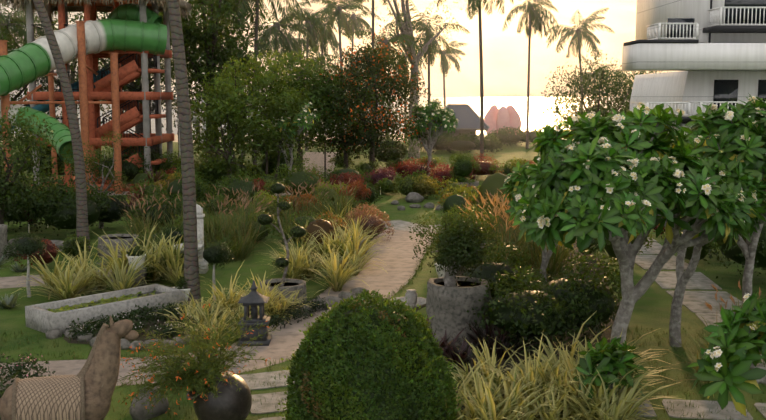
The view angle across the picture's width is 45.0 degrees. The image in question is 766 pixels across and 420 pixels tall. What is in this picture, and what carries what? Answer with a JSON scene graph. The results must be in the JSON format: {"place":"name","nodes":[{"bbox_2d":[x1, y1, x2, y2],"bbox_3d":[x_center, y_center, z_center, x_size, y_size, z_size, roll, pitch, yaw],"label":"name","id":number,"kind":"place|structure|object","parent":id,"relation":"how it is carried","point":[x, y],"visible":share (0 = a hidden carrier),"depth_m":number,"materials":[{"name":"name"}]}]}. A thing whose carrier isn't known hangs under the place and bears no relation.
{"place":"outdoors","nodes":[
{"label":"outdoors","id":0,"kind":"place"},
{"bbox_2d":[0,267,112,288],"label":"path","id":1,"kind":"structure","parent":0,"point":[11,282],"depth_m":24.49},
{"bbox_2d":[0,0,190,191],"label":"slide tower","id":2,"kind":"structure","parent":0,"point":[134,67],"depth_m":47.45,"materials":[{"name":"wood"}]},
{"bbox_2d":[0,229,435,389],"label":"path","id":3,"kind":"structure","parent":0,"point":[396,256],"depth_m":20.69,"materials":[{"name":"stone"}]},
{"bbox_2d":[237,280,271,345],"bbox_3d":[-2.560,2.007,18.394,0.620,1.270,0.620,0,7,-1],"label":"stone lantern","id":4,"kind":"object","parent":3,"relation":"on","point":[254,298],"visible":0.96,"depth_m":18.21,"materials":[{"name":"stone"}]},
{"bbox_2d":[1,134,566,141],"bbox_3d":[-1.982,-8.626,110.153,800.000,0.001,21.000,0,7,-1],"label":"beach sand","id":5,"kind":"structure","parent":0,"point":[176,136],"depth_m":110.39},
{"bbox_2d":[484,104,521,134],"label":"red wing sculpture","id":6,"kind":"object","parent":5,"relation":"on","point":[511,112],"depth_m":100.09,"materials":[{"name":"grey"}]},
{"bbox_2d":[283,152,338,181],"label":"wall","id":7,"kind":"structure","parent":0,"point":[317,157],"depth_m":70.22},
{"bbox_2d":[0,97,628,133],"bbox_3d":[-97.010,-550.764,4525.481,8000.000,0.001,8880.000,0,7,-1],"label":"sea","id":8,"kind":"structure","parent":0,"point":[497,103],"depth_m":410.11,"materials":[{"name":"liquid"}]},
{"bbox_2d":[0,0,678,177],"label":"sky","id":9,"kind":"structure","parent":0,"point":[505,53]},
{"bbox_2d":[0,142,765,419],"bbox_3d":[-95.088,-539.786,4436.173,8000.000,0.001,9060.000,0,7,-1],"label":"ground","id":10,"kind":"structure","parent":0,"point":[652,306],"depth_m":23.25,"materials":[{"name":"plant"}]},
{"bbox_2d":[0,231,46,296],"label":"topiary tree","id":11,"kind":"object","parent":10,"relation":"on","point":[30,245],"visible":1,"depth_m":22.29,"materials":[{"name":"plant"}]},
{"bbox_2d":[0,4,54,165],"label":"tree","id":12,"kind":"object","parent":10,"relation":"on","point":[21,29],"depth_m":59.88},
{"bbox_2d":[1,168,57,232],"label":"dark shrub","id":13,"kind":"object","parent":10,"relation":"on","point":[15,219],"visible":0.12,"depth_m":33.27,"materials":[{"name":"green plant"}]},
{"bbox_2d":[0,104,75,241],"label":"bright tree","id":14,"kind":"object","parent":10,"relation":"on","point":[7,187],"visible":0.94,"depth_m":30.76,"materials":[{"name":"green plant"}]},
{"bbox_2d":[0,14,75,134],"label":"tree","id":15,"kind":"object","parent":10,"relation":"on","point":[15,96],"depth_m":51.16,"materials":[{"name":"green plant"}]},
{"bbox_2d":[0,131,100,180],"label":"shrub","id":16,"kind":"object","parent":10,"relation":"on","point":[59,160],"visible":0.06,"depth_m":48.88,"materials":[{"name":"green plant"}]},
{"bbox_2d":[0,21,122,193],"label":"slide support posts","id":17,"kind":"object","parent":10,"relation":"on","point":[83,102],"visible":0.69,"depth_m":44.95,"materials":[{"name":"wood"}]},
{"bbox_2d":[33,0,90,250],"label":"palm trunk","id":18,"kind":"object","parent":10,"relation":"on","point":[82,226],"visible":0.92,"depth_m":28.86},
{"bbox_2d":[14,175,111,238],"bbox_3d":[-11.010,-0.137,31.905,2.917,2.096,3.191,3,7,21],"label":"dark shrub","id":19,"kind":"object","parent":10,"relation":"on","point":[62,214],"visible":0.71,"depth_m":31.12,"materials":[{"name":"green plant"}]},
{"bbox_2d":[0,315,138,419],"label":"statue","id":20,"kind":"object","parent":10,"relation":"on","point":[86,392],"visible":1,"depth_m":12.15,"materials":[{"name":"stone"}]},
{"bbox_2d":[2,1,154,124],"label":"tree","id":21,"kind":"object","parent":10,"relation":"on","point":[73,68],"depth_m":68.99,"materials":[{"name":"green plant"}]},
{"bbox_2d":[0,3,166,162],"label":"water slides","id":22,"kind":"object","parent":10,"relation":"on","point":[124,28],"visible":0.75,"depth_m":44.26,"materials":[{"name":"plastic"}]},
{"bbox_2d":[61,131,129,227],"bbox_3d":[-10.579,-0.987,34.079,2.276,3.819,2.462,0,7,-1],"label":"shrub","id":23,"kind":"object","parent":10,"relation":"on","point":[107,173],"visible":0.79,"depth_m":34.21,"materials":[{"name":"green plant"}]},
{"bbox_2d":[25,284,184,333],"bbox_3d":[-6.082,2.168,20.482,1.172,0.440,3.256,6,9,42],"label":"stone trough","id":24,"kind":"object","parent":10,"relation":"on","point":[62,315],"visible":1,"depth_m":20.09,"materials":[{"name":"grey stone"}]},
{"bbox_2d":[88,188,132,228],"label":"dark shrub","id":25,"kind":"object","parent":10,"relation":"on","point":[116,208],"visible":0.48,"depth_m":33.55,"materials":[{"name":"green plant"}]},
{"bbox_2d":[97,234,139,258],"bbox_3d":[-8.159,1.107,28.554,1.271,0.580,1.264,0,7,-1],"label":"round planter","id":26,"kind":"object","parent":10,"relation":"on","point":[128,238],"visible":0.62,"depth_m":28.08,"materials":[{"name":"stone"}]},
{"bbox_2d":[90,146,167,184],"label":"shrub","id":27,"kind":"object","parent":10,"relation":"on","point":[130,169],"visible":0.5,"depth_m":47.54,"materials":[{"name":"green plant"}]},
{"bbox_2d":[36,0,229,132],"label":"tree","id":28,"kind":"object","parent":10,"relation":"on","point":[137,83],"depth_m":61.12,"materials":[{"name":"green plant"}]},
{"bbox_2d":[63,314,203,343],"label":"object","id":29,"kind":"object","parent":10,"relation":"on","point":[138,338],"visible":0.15,"depth_m":19.08,"materials":[{"name":"plant"}]},
{"bbox_2d":[126,267,146,286],"bbox_3d":[-6.382,1.742,23.957,0.420,0.440,0.420,0,7,-1],"label":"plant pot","id":30,"kind":"object","parent":10,"relation":"on","point":[138,278],"visible":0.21,"depth_m":23.76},
{"bbox_2d":[126,245,145,269],"bbox_3d":[-6.367,1.208,23.867,0.488,0.641,0.538,-3,8,-24],"label":"ceramic pot","id":31,"kind":"object","parent":30,"relation":"on","point":[137,250],"visible":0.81,"depth_m":23.75,"materials":[{"name":"white ceramic"}]},
{"bbox_2d":[130,386,168,419],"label":"rock","id":32,"kind":"object","parent":10,"relation":"on","point":[139,411],"visible":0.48,"depth_m":14.05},
{"bbox_2d":[126,187,182,229],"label":"dark shrub","id":33,"kind":"object","parent":10,"relation":"on","point":[163,207],"visible":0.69,"depth_m":31.72,"materials":[{"name":"green plant"}]},
{"bbox_2d":[0,295,326,419],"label":"bedding plants","id":34,"kind":"object","parent":10,"relation":"on","point":[90,325],"visible":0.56,"depth_m":19.16,"materials":[{"name":"green plant"}]},
{"bbox_2d":[152,150,195,172],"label":"shrub","id":35,"kind":"object","parent":10,"relation":"on","point":[176,163],"visible":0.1,"depth_m":49.65,"materials":[{"name":"green plant"}]},
{"bbox_2d":[167,0,200,303],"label":"palm trunk","id":36,"kind":"object","parent":10,"relation":"on","point":[191,269],"visible":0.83,"depth_m":21.54,"materials":[{"name":"plant"}]},
{"bbox_2d":[156,165,215,202],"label":"shrub","id":37,"kind":"object","parent":10,"relation":"on","point":[177,186],"visible":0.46,"depth_m":39.29,"materials":[{"name":"green plant"}]},
{"bbox_2d":[174,204,207,273],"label":"fountain stele wall","id":38,"kind":"structure","parent":10,"relation":"on","point":[200,224],"depth_m":25.55,"materials":[{"name":"white stone"}]},
{"bbox_2d":[152,0,276,159],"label":"tree","id":39,"kind":"object","parent":10,"relation":"on","point":[213,33],"depth_m":55.76,"materials":[{"name":"green plant"}]},
{"bbox_2d":[194,151,236,183],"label":"clipped ball bush","id":40,"kind":"object","parent":10,"relation":"on","point":[215,174],"visible":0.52,"depth_m":46.64,"materials":[{"name":"green plant"}]},
{"bbox_2d":[203,238,234,300],"bbox_3d":[-4.010,1.427,22.217,0.771,1.494,1.084,-5,8,-34],"label":"topiary tree","id":41,"kind":"object","parent":10,"relation":"on","point":[216,253],"visible":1,"depth_m":21.91,"materials":[{"name":"plant"}]},
{"bbox_2d":[186,371,251,419],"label":"round pot","id":42,"kind":"object","parent":10,"relation":"on","point":[231,403],"visible":0.83,"depth_m":13.34,"materials":[{"name":"ceramic"}]},
{"bbox_2d":[115,298,279,414],"bbox_3d":[-2.683,2.020,13.415,2.301,1.622,2.403,0,7,-1],"label":"flowering plant","id":43,"kind":"object","parent":42,"relation":"in","point":[188,372],"visible":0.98,"depth_m":13.18,"materials":[{"name":"green plant"}]},
{"bbox_2d":[7,192,442,350],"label":"garden rocks","id":44,"kind":"object","parent":10,"relation":"on","point":[411,197],"visible":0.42,"depth_m":21.19,"materials":[{"name":"stone"}]},
{"bbox_2d":[178,77,277,185],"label":"dark tree","id":45,"kind":"object","parent":10,"relation":"on","point":[214,111],"visible":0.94,"depth_m":45.00,"materials":[{"name":"green plant"}]},
{"bbox_2d":[210,169,274,210],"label":"shrub","id":46,"kind":"object","parent":10,"relation":"on","point":[243,184],"visible":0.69,"depth_m":39.20,"materials":[{"name":"green plant"}]},
{"bbox_2d":[200,50,313,179],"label":"slender tree","id":47,"kind":"object","parent":10,"relation":"on","point":[285,103],"visible":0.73,"depth_m":46.61,"materials":[{"name":"green plant"}]},
{"bbox_2d":[250,189,290,220],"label":"yellow shrub","id":48,"kind":"object","parent":10,"relation":"on","point":[270,208],"visible":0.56,"depth_m":34.76,"materials":[{"name":"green plant"}]},
{"bbox_2d":[232,0,310,165],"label":"coconut palm","id":49,"kind":"object","parent":10,"relation":"on","point":[256,16],"depth_m":56.62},
{"bbox_2d":[19,164,534,368],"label":"plants","id":50,"kind":"object","parent":10,"relation":"on","point":[466,347],"visible":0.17,"depth_m":17.47,"materials":[{"name":"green plant"}]},
{"bbox_2d":[254,144,308,179],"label":"shrub","id":51,"kind":"object","parent":10,"relation":"on","point":[271,166],"visible":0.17,"depth_m":49.71,"materials":[{"name":"green plant"}]},
{"bbox_2d":[248,0,318,151],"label":"coconut palm","id":52,"kind":"object","parent":10,"relation":"on","point":[268,31],"depth_m":70.23,"materials":[{"name":"plant"}]},
{"bbox_2d":[260,278,306,304],"bbox_3d":[-2.416,1.962,22.082,1.184,0.460,1.190,0,7,-1],"label":"round planter","id":53,"kind":"object","parent":10,"relation":"on","point":[297,284],"visible":0.42,"depth_m":21.89,"materials":[{"name":"stone"}]},
{"bbox_2d":[250,179,308,285],"bbox_3d":[-2.434,0.521,22.101,1.137,2.576,1.196,6,9,38],"label":"cloud tree","id":54,"kind":"object","parent":53,"relation":"on","point":[263,218],"visible":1,"depth_m":21.87,"materials":[{"name":"green plant"}]},
{"bbox_2d":[0,188,574,308],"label":"agave plants","id":55,"kind":"object","parent":10,"relation":"on","point":[8,302],"visible":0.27,"depth_m":21.75,"materials":[{"name":"green plant"}]},
{"bbox_2d":[258,10,321,144],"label":"coconut palm","id":56,"kind":"object","parent":10,"relation":"on","point":[293,49],"depth_m":86.02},
{"bbox_2d":[262,102,320,175],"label":"frangipani tree","id":57,"kind":"object","parent":10,"relation":"on","point":[305,121],"visible":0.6,"depth_m":46.50,"materials":[{"name":"green plant"}]},
{"bbox_2d":[253,44,339,170],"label":"coconut palm","id":58,"kind":"object","parent":10,"relation":"on","point":[322,59],"depth_m":58.60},
{"bbox_2d":[268,158,327,199],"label":"shrub","id":59,"kind":"object","parent":10,"relation":"on","point":[297,178],"visible":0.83,"depth_m":41.76,"materials":[{"name":"green plant"}]},
{"bbox_2d":[248,47,349,171],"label":"tree","id":60,"kind":"object","parent":10,"relation":"on","point":[302,84],"depth_m":51.86,"materials":[{"name":"green plant"}]},
{"bbox_2d":[284,191,323,215],"bbox_3d":[-3.089,-0.183,35.618,1.766,1.186,1.780,0,7,-1],"label":"orange croton","id":61,"kind":"object","parent":10,"relation":"on","point":[306,197],"visible":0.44,"depth_m":35.25,"materials":[{"name":"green plant"}]},
{"bbox_2d":[277,6,337,150],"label":"coconut palm","id":62,"kind":"object","parent":10,"relation":"on","point":[310,25],"depth_m":81.92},
{"bbox_2d":[309,181,345,208],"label":"yellow shrub","id":63,"kind":"object","parent":10,"relation":"on","point":[326,189],"visible":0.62,"depth_m":39.45,"materials":[{"name":"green plant"}]},
{"bbox_2d":[126,153,535,213],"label":"shrubs","id":64,"kind":"object","parent":10,"relation":"on","point":[406,186],"visible":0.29,"depth_m":43.90,"materials":[{"name":"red plant"}]},
{"bbox_2d":[310,0,370,152],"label":"coconut palm","id":65,"kind":"object","parent":10,"relation":"on","point":[339,13],"depth_m":78.09,"materials":[{"name":"plant"}]},
{"bbox_2d":[297,70,395,168],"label":"tree","id":66,"kind":"object","parent":10,"relation":"on","point":[345,154],"depth_m":53.61,"materials":[{"name":"green plant"}]},
{"bbox_2d":[12,196,681,419],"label":"variegated strap plants","id":67,"kind":"object","parent":10,"relation":"on","point":[550,390],"visible":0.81,"depth_m":19.55,"materials":[{"name":"yellow plant"}]},
{"bbox_2d":[324,163,372,183],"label":"shrub","id":68,"kind":"object","parent":10,"relation":"on","point":[338,171],"visible":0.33,"depth_m":45.77,"materials":[{"name":"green plant"}]},
{"bbox_2d":[329,7,380,51],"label":"coconut palm","id":69,"kind":"object","parent":10,"relation":"on","point":[358,23],"depth_m":97.98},
{"bbox_2d":[339,180,371,203],"bbox_3d":[-1.189,-0.644,39.625,1.457,1.377,1.158,0,7,-1],"label":"orange croton","id":70,"kind":"object","parent":10,"relation":"on","point":[362,190],"visible":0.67,"depth_m":39.35,"materials":[{"name":"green plant"}]},
{"bbox_2d":[14,168,718,277],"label":"mixed shrubs","id":71,"kind":"object","parent":10,"relation":"on","point":[69,247],"visible":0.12,"depth_m":28.01,"materials":[{"name":"green plant"}]},
{"bbox_2d":[342,202,393,240],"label":"bush","id":72,"kind":"object","parent":10,"relation":"on","point":[374,220],"visible":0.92,"depth_m":31.16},
{"bbox_2d":[277,286,462,419],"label":"trimmed bush","id":73,"kind":"object","parent":10,"relation":"on","point":[367,357],"visible":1,"depth_m":12.35,"materials":[{"name":"green plant"}]},
{"bbox_2d":[314,29,430,172],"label":"tree","id":74,"kind":"object","parent":10,"relation":"on","point":[404,82],"depth_m":53.05,"materials":[{"name":"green plant"}]},
{"bbox_2d":[363,166,395,188],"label":"purple shrub","id":75,"kind":"object","parent":10,"relation":"on","point":[381,174],"visible":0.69,"depth_m":47.47,"materials":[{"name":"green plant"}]},
{"bbox_2d":[348,15,424,140],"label":"coconut palm","id":76,"kind":"object","parent":10,"relation":"on","point":[399,38],"depth_m":69.44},
{"bbox_2d":[366,131,421,165],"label":"shrub","id":77,"kind":"object","parent":10,"relation":"on","point":[377,154],"depth_m":61.53,"materials":[{"name":"green plant"}]},
{"bbox_2d":[390,289,425,311],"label":"stones","id":78,"kind":"object","parent":10,"relation":"on","point":[413,299],"visible":0.5,"depth_m":19.73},
{"bbox_2d":[351,0,467,157],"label":"tree","id":79,"kind":"object","parent":10,"relation":"on","point":[405,11],"depth_m":72.99,"materials":[{"name":"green plant"}]},
{"bbox_2d":[388,157,434,178],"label":"red shrub","id":80,"kind":"object","parent":10,"relation":"on","point":[408,167],"depth_m":52.71,"materials":[{"name":"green plant"}]},
{"bbox_2d":[412,173,439,198],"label":"yellow shrub","id":81,"kind":"object","parent":10,"relation":"on","point":[428,186],"visible":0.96,"depth_m":43.88,"materials":[{"name":"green plant"}]},
{"bbox_2d":[389,0,469,148],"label":"coconut palm","id":82,"kind":"object","parent":10,"relation":"on","point":[429,53],"depth_m":76.50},
{"bbox_2d":[100,176,764,389],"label":"plume grass clumps","id":83,"kind":"object","parent":10,"relation":"on","point":[533,251],"visible":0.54,"depth_m":28.67,"materials":[{"name":"plant"}]},
{"bbox_2d":[407,99,458,175],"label":"frangipani tree","id":84,"kind":"object","parent":10,"relation":"on","point":[430,114],"depth_m":53.55,"materials":[{"name":"green plant"}]},
{"bbox_2d":[422,41,467,106],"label":"coconut palm","id":85,"kind":"object","parent":10,"relation":"on","point":[446,65],"depth_m":102.10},
{"bbox_2d":[429,162,471,181],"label":"red shrub","id":86,"kind":"object","parent":10,"relation":"on","point":[439,172],"visible":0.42,"depth_m":48.40,"materials":[{"name":"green plant"}]},
{"bbox_2d":[442,133,475,153],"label":"bush","id":87,"kind":"object","parent":10,"relation":"on","point":[463,145],"depth_m":78.45,"materials":[{"name":"green plant"}]},
{"bbox_2d":[440,104,489,149],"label":"beach pavilion","id":88,"kind":"structure","parent":10,"relation":"on","point":[472,126],"depth_m":84.77,"materials":[{"name":"tile"}]},
{"bbox_2d":[449,152,480,178],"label":"planter shrub","id":89,"kind":"object","parent":10,"relation":"on","point":[462,165],"visible":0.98,"depth_m":46.59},
{"bbox_2d":[437,0,518,159],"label":"coconut palm","id":90,"kind":"object","parent":10,"relation":"on","point":[475,5],"depth_m":61.16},
{"bbox_2d":[453,153,503,176],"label":"red shrub","id":91,"kind":"object","parent":10,"relation":"on","point":[483,163],"depth_m":54.10,"materials":[{"name":"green plant"}]},
{"bbox_2d":[459,131,503,152],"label":"bush","id":92,"kind":"object","parent":10,"relation":"on","point":[497,141],"depth_m":79.26,"materials":[{"name":"green plant"}]},
{"bbox_2d":[472,172,516,232],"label":"bush","id":93,"kind":"object","parent":10,"relation":"on","point":[493,183],"visible":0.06,"depth_m":29.16,"materials":[{"name":"green plant"}]},
{"bbox_2d":[238,237,765,419],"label":"stepping slabs","id":94,"kind":"structure","parent":10,"relation":"on","point":[694,301],"depth_m":16.14,"materials":[{"name":"stone"}]},
{"bbox_2d":[462,239,546,307],"bbox_3d":[2.587,1.553,20.325,2.285,1.863,2.339,0,7,-1],"label":"shrub","id":95,"kind":"object","parent":10,"relation":"on","point":[489,272],"visible":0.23,"depth_m":20.05,"materials":[{"name":"green plant"}]},
{"bbox_2d":[486,126,531,145],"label":"bush","id":96,"kind":"object","parent":10,"relation":"on","point":[508,138],"depth_m":89.07,"materials":[{"name":"green plant"}]},
{"bbox_2d":[426,241,620,380],"bbox_3d":[3.650,1.989,23.699,4.774,0.001,17.133,1,7,7],"label":"mulch bed","id":97,"kind":"object","parent":10,"relation":"on","point":[521,357],"visible":0.02,"depth_m":18.56,"materials":[{"name":"soil"}]},
{"bbox_2d":[426,276,491,345],"bbox_3d":[1.540,2.023,18.708,1.341,1.160,1.314,0,7,-1],"label":"plant pot","id":98,"kind":"object","parent":97,"relation":"on","point":[448,307],"visible":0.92,"depth_m":18.20,"materials":[{"name":"stone"}]},
{"bbox_2d":[408,203,501,286],"bbox_3d":[1.441,0.825,18.563,1.862,2.050,1.955,0,7,-1],"label":"potted shrub","id":99,"kind":"object","parent":98,"relation":"in","point":[456,251],"visible":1,"depth_m":18.21,"materials":[{"name":"green plant"}]},
{"bbox_2d":[499,161,557,280],"bbox_3d":[3.945,0.639,20.584,2.795,3.880,2.574,0,7,-1],"label":"frangipani tree","id":100,"kind":"object","parent":10,"relation":"on","point":[514,185],"visible":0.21,"depth_m":20.11,"materials":[{"name":"green plant"}]},
{"bbox_2d":[502,0,559,148],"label":"coconut palm","id":101,"kind":"object","parent":10,"relation":"on","point":[534,23],"depth_m":84.88,"materials":[{"name":"plant"}]},
{"bbox_2d":[465,265,614,357],"bbox_3d":[3.055,1.938,18.034,2.879,1.914,3.004,-4,8,-27],"label":"dark shrub","id":102,"kind":"object","parent":10,"relation":"on","point":[519,312],"visible":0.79,"depth_m":17.48,"materials":[{"name":"green plant"}]},
{"bbox_2d":[505,246,621,342],"bbox_3d":[3.700,1.790,18.598,2.034,2.094,2.979,6,10,43],"label":"dark shrub","id":103,"kind":"object","parent":10,"relation":"on","point":[557,286],"visible":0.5,"depth_m":18.24,"materials":[{"name":"green plant"}]},
{"bbox_2d":[541,72,614,129],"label":"beach tree","id":104,"kind":"object","parent":10,"relation":"on","point":[558,115],"depth_m":95.26,"materials":[{"name":"green plant"}]},
{"bbox_2d":[546,7,614,110],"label":"coconut palm","id":105,"kind":"object","parent":10,"relation":"on","point":[586,33],"depth_m":90.48,"materials":[{"name":"plant"}]},
{"bbox_2d":[530,48,642,139],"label":"tree","id":106,"kind":"object","parent":10,"relation":"on","point":[593,94],"depth_m":61.44,"materials":[{"name":"green plant"}]},
{"bbox_2d":[573,336,647,401],"bbox_3d":[3.422,2.645,14.075,1.146,1.382,1.262,0,7,-1],"label":"shrub","id":107,"kind":"object","parent":10,"relation":"on","point":[605,357],"visible":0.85,"depth_m":13.79,"materials":[{"name":"green plant"}]},
{"bbox_2d":[590,67,660,114],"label":"tree","id":108,"kind":"object","parent":10,"relation":"on","point":[641,72],"depth_m":67.11,"materials":[{"name":"green plant"}]},
{"bbox_2d":[512,105,765,376],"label":"plumeria tree","id":109,"kind":"object","parent":10,"relation":"on","point":[607,178],"visible":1,"depth_m":14.28,"materials":[{"name":"green plant"}]},
{"bbox_2d":[620,93,765,346],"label":"plumeria tree","id":110,"kind":"object","parent":10,"relation":"on","point":[726,135],"visible":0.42,"depth_m":16.35,"materials":[{"name":"green plant"}]},
{"bbox_2d":[622,0,765,139],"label":"hotel wing","id":111,"kind":"structure","parent":10,"relation":"on","point":[712,51],"depth_m":44.85,"materials":[{"name":"paint"}]},
{"bbox_2d":[680,216,765,283],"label":"hedge shrub","id":112,"kind":"object","parent":10,"relation":"on","point":[734,253],"visible":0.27,"depth_m":23.71,"materials":[{"name":"green plant"}]},
{"bbox_2d":[687,292,765,415],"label":"plumeria","id":113,"kind":"object","parent":10,"relation":"on","point":[740,356],"visible":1,"depth_m":12.02,"materials":[{"name":"green plant"}]},
{"bbox_2d":[733,213,765,303],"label":"trunk","id":114,"kind":"object","parent":10,"relation":"on","point":[748,248],"depth_m":20.62,"materials":[{"name":"grey plant"}]},
{"bbox_2d":[384,220,440,231],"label":"cross path","id":115,"kind":"structure","parent":0,"point":[401,225],"depth_m":35.09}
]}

